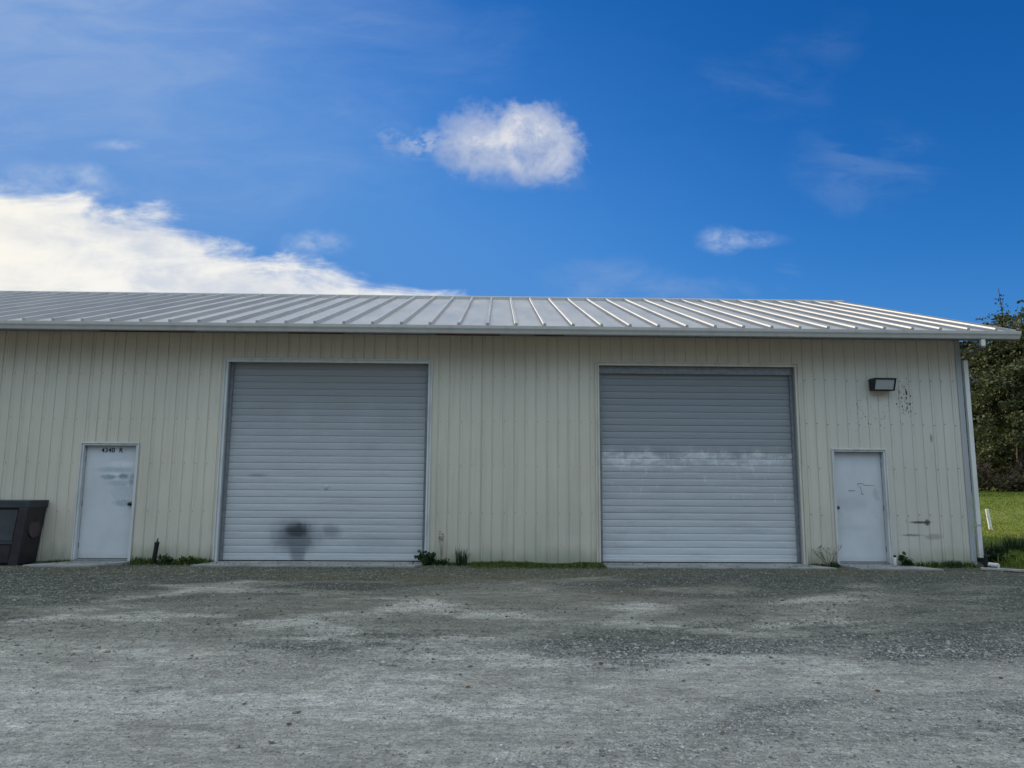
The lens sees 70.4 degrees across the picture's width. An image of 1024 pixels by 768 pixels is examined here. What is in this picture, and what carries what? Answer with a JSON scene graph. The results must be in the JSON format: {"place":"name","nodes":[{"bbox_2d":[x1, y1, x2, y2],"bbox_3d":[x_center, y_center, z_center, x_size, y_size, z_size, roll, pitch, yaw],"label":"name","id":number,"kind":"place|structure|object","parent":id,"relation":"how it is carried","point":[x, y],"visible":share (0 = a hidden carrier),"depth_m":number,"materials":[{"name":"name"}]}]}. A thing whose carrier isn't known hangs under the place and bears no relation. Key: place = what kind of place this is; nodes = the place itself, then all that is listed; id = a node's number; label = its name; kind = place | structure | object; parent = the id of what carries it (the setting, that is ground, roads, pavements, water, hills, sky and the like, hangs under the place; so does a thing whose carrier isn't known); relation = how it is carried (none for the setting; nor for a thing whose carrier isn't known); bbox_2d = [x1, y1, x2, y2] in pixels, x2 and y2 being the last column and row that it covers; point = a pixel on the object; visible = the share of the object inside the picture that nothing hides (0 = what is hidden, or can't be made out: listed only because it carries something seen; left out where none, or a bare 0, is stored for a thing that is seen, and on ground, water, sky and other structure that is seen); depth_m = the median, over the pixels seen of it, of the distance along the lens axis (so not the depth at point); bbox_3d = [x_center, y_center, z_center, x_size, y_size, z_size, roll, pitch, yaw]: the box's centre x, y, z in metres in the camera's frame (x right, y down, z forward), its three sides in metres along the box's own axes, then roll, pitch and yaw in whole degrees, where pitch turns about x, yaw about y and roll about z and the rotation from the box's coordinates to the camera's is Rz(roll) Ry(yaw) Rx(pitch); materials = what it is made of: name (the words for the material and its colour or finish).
{"place":"outdoors","nodes":[
{"label":"outdoors","id":0,"kind":"place"},
{"bbox_2d":[0,490,1023,767],"bbox_3d":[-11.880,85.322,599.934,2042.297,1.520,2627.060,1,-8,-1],"label":"ground","id":1,"kind":"structure","parent":0,"point":[136,672],"depth_m":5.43,"materials":[{"name":"grey gravel"}]},
{"bbox_2d":[0,500,48,565],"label":"storage box","id":2,"kind":"object","parent":1,"relation":"on","point":[21,523],"visible":0.99,"depth_m":12.56,"materials":[{"name":"black plastic"}]},
{"bbox_2d":[23,561,129,566],"bbox_3d":[-7.569,3.179,12.662,1.518,0.116,0.690,1,-8,-1],"label":"concrete step","id":3,"kind":"object","parent":1,"relation":"on","point":[78,564],"visible":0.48,"depth_m":12.55,"materials":[{"name":"grey concrete"}]},
{"bbox_2d":[151,538,159,563],"bbox_3d":[-6.329,2.994,12.870,0.129,0.504,0.090,1,-8,-1],"label":"standpipe","id":4,"kind":"object","parent":1,"relation":"on","point":[155,550],"visible":0.92,"depth_m":12.85,"materials":[{"name":"black plastic"}]},
{"bbox_2d":[156,553,179,564],"bbox_3d":[-6.099,3.113,12.836,0.390,0.203,0.374,7,-10,-38],"label":"weed clump","id":5,"kind":"object","parent":1,"relation":"on","point":[169,559],"visible":0.94,"depth_m":12.78,"materials":[{"name":"green plant"}]},
{"bbox_2d":[179,555,200,563],"bbox_3d":[-5.703,3.120,12.870,0.351,0.202,0.251,1,-8,-1],"label":"weed clump","id":6,"kind":"object","parent":1,"relation":"on","point":[184,559],"visible":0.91,"depth_m":12.83,"materials":[{"name":"green plant"}]},
{"bbox_2d":[190,560,422,566],"bbox_3d":[-3.538,3.241,12.916,4.024,0.116,0.770,1,-8,-1],"label":"concrete apron","id":7,"kind":"object","parent":1,"relation":"on","point":[324,564],"visible":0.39,"depth_m":12.74,"materials":[{"name":"grey concrete"}]},
{"bbox_2d":[414,550,436,565],"bbox_3d":[-1.546,3.116,12.959,0.410,0.290,0.275,4,-9,-24],"label":"weed clump","id":8,"kind":"object","parent":1,"relation":"on","point":[427,559],"visible":0.97,"depth_m":12.95,"materials":[{"name":"green plant"}]},
{"bbox_2d":[438,531,443,560],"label":"dry weed","id":9,"kind":"object","parent":1,"relation":"on","point":[441,549],"visible":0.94,"depth_m":13.07,"materials":[{"name":"brown plant"}]},
{"bbox_2d":[435,558,449,564],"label":"weed clump","id":10,"kind":"object","parent":1,"relation":"on","point":[443,561],"visible":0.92,"depth_m":12.97,"materials":[{"name":"green plant"}]},
{"bbox_2d":[454,547,471,565],"bbox_3d":[-0.936,3.057,12.948,0.550,0.363,0.509,-7,-11,43],"label":"grass tuft","id":11,"kind":"object","parent":1,"relation":"on","point":[463,560],"visible":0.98,"depth_m":12.94,"materials":[{"name":"green plant"}]},
{"bbox_2d":[26,561,931,567],"bbox_3d":[-0.468,3.212,12.866,17.608,0.056,0.521,1,-8,-1],"label":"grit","id":12,"kind":"object","parent":1,"relation":"on","point":[466,565],"visible":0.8,"depth_m":12.78,"materials":[{"name":"stone"}]},
{"bbox_2d":[0,291,1021,567],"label":"metal building","id":13,"kind":"structure","parent":1,"relation":"on","point":[214,427],"depth_m":13.49,"materials":[{"name":"beige paint"}]},
{"bbox_2d":[70,442,139,560],"bbox_3d":[-7.355,2.132,13.207,1.053,2.124,0.201,1,-8,-1],"label":"entry door","id":14,"kind":"structure","parent":13,"relation":"in","point":[103,526],"depth_m":13.20,"materials":[{"name":"white paint"}]},
{"bbox_2d":[212,358,432,561],"bbox_3d":[-3.432,1.403,13.449,3.867,3.747,0.334,1,-8,-1],"label":"garage door","id":15,"kind":"structure","parent":13,"relation":"in","point":[320,459],"depth_m":13.45,"materials":[{"name":"white paint"}]},
{"bbox_2d":[595,361,807,564],"bbox_3d":[3.471,1.466,13.579,3.851,3.747,0.334,1,-8,-1],"label":"garage door","id":16,"kind":"structure","parent":13,"relation":"in","point":[697,462],"depth_m":13.58,"materials":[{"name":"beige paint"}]},
{"bbox_2d":[831,449,892,564],"bbox_3d":[6.456,2.266,13.475,1.033,2.111,0.216,1,-8,-1],"label":"entry door","id":17,"kind":"structure","parent":13,"relation":"in","point":[863,529],"depth_m":13.47,"materials":[{"name":"white paint"}]},
{"bbox_2d":[869,378,896,390],"bbox_3d":[6.944,0.012,13.593,0.410,0.240,0.244,1,-8,-1],"label":"wall lamp","id":18,"kind":"object","parent":13,"relation":"attached to","point":[882,384],"visible":1,"depth_m":13.53,"materials":[{"name":"black plastic"}]},
{"bbox_2d":[46,555,977,571],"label":"wall grass","id":19,"kind":"structure","parent":1,"relation":"on","point":[474,565],"depth_m":12.86,"materials":[{"name":"green plant"}]},
{"bbox_2d":[9,561,1023,750],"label":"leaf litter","id":20,"kind":"object","parent":1,"relation":"on","point":[601,663],"visible":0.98,"depth_m":7.61,"materials":[{"name":"brown plant"}]},
{"bbox_2d":[603,562,836,569],"bbox_3d":[3.628,3.307,13.052,4.119,0.116,0.770,1,-8,-1],"label":"concrete apron","id":21,"kind":"object","parent":1,"relation":"on","point":[726,566],"visible":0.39,"depth_m":12.86,"materials":[{"name":"grey concrete"}]},
{"bbox_2d":[811,545,841,566],"bbox_3d":[5.685,3.105,13.068,0.573,0.432,0.148,1,-8,-6],"label":"dry weed","id":22,"kind":"object","parent":1,"relation":"on","point":[823,555],"visible":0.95,"depth_m":13.08,"materials":[{"name":"brown plant"}]},
{"bbox_2d":[830,560,839,567],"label":"grass tuft","id":23,"kind":"object","parent":1,"relation":"on","point":[836,565],"visible":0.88,"depth_m":13.01,"materials":[{"name":"green plant"}]},
{"bbox_2d":[840,564,943,570],"bbox_3d":[6.741,3.313,12.953,1.560,0.116,0.650,1,-8,-1],"label":"concrete step","id":24,"kind":"object","parent":1,"relation":"on","point":[874,567],"visible":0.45,"depth_m":12.84,"materials":[{"name":"grey concrete"}]},
{"bbox_2d":[893,555,896,564],"bbox_3d":[6.943,3.194,13.150,0.064,0.178,0.064,1,-8,-1],"label":"spray can","id":25,"kind":"object","parent":24,"relation":"on","point":[894,560],"visible":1,"depth_m":13.13,"materials":[{"name":"white metal"}]},
{"bbox_2d":[897,551,913,565],"bbox_3d":[7.133,3.193,13.112,0.349,0.324,0.202,2,-8,-8],"label":"weed clump","id":26,"kind":"object","parent":1,"relation":"on","point":[903,559],"visible":0.86,"depth_m":13.09,"materials":[{"name":"green plant"}]},
{"bbox_2d":[945,559,961,567],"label":"grass tuft","id":27,"kind":"object","parent":1,"relation":"on","point":[951,564],"visible":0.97,"depth_m":13.10,"materials":[{"name":"green plant"}]},
{"bbox_2d":[983,547,987,567],"bbox_3d":[8.600,3.179,13.176,0.090,0.413,0.072,1,-8,-1],"label":"standpipe","id":28,"kind":"object","parent":1,"relation":"on","point":[985,559],"visible":0.96,"depth_m":13.15,"materials":[{"name":"black plastic"}]},
{"bbox_2d":[959,341,1015,474],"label":"broadleaf tree","id":29,"kind":"object","parent":1,"relation":"on","point":[962,345],"visible":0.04,"depth_m":55.45,"materials":[{"name":"green plant"}]},
{"bbox_2d":[985,509,992,529],"bbox_3d":[14.710,4.255,22.370,0.169,0.798,0.100,1,-8,-1],"label":"marker stake","id":30,"kind":"object","parent":1,"relation":"on","point":[988,519],"visible":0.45,"depth_m":22.35,"materials":[{"name":"white plastic"}]},
{"bbox_2d":[960,300,1023,459],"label":"broadleaf tree","id":31,"kind":"object","parent":1,"relation":"on","point":[1010,348],"visible":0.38,"depth_m":49.52,"materials":[{"name":"green plant"}]},
{"bbox_2d":[962,323,1021,481],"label":"broadleaf tree","id":32,"kind":"object","parent":1,"relation":"on","point":[970,348],"visible":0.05,"depth_m":52.08,"materials":[{"name":"green plant"}]},
{"bbox_2d":[963,359,1023,478],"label":"broadleaf tree","id":33,"kind":"object","parent":1,"relation":"on","point":[998,391],"visible":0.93,"depth_m":44.39,"materials":[{"name":"green plant"}]},
{"bbox_2d":[969,457,1023,491],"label":"bramble hedge","id":34,"kind":"object","parent":1,"relation":"on","point":[1011,482],"visible":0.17,"depth_m":41.72,"materials":[{"name":"plant"}]},
{"bbox_2d":[983,541,1012,562],"bbox_3d":[9.475,3.250,14.233,0.778,0.474,0.764,-6,-10,37],"label":"grass tuft","id":35,"kind":"object","parent":1,"relation":"on","point":[998,549],"visible":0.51,"depth_m":14.15,"materials":[{"name":"green plant"}]},
{"bbox_2d":[980,567,1023,571],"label":"plank","id":36,"kind":"object","parent":1,"relation":"on","point":[1003,569],"visible":1,"depth_m":12.56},
{"bbox_2d":[988,550,1015,565],"bbox_3d":[9.197,3.267,13.585,0.558,0.302,0.377,5,-9,-32],"label":"weed clump","id":37,"kind":"object","parent":1,"relation":"on","point":[995,555],"visible":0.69,"depth_m":13.54,"materials":[{"name":"green plant"}]},
{"bbox_2d":[994,288,1018,455],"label":"conifer tree","id":38,"kind":"object","parent":1,"relation":"on","point":[1002,316],"visible":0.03,"depth_m":60.12,"materials":[{"name":"green plant"}]},
{"bbox_2d":[994,532,1023,553],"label":"grass tuft","id":39,"kind":"object","parent":1,"relation":"on","point":[1018,544],"visible":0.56,"depth_m":15.09,"materials":[{"name":"green plant"}]},
{"bbox_2d":[0,0,1023,384],"label":"sky","id":40,"kind":"structure","parent":0,"point":[863,152],"materials":[{"name":"blue"}]},
{"bbox_2d":[972,487,1023,568],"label":"field grass","id":41,"kind":"structure","parent":0,"point":[1018,561],"depth_m":25.17,"materials":[{"name":"green plant"}]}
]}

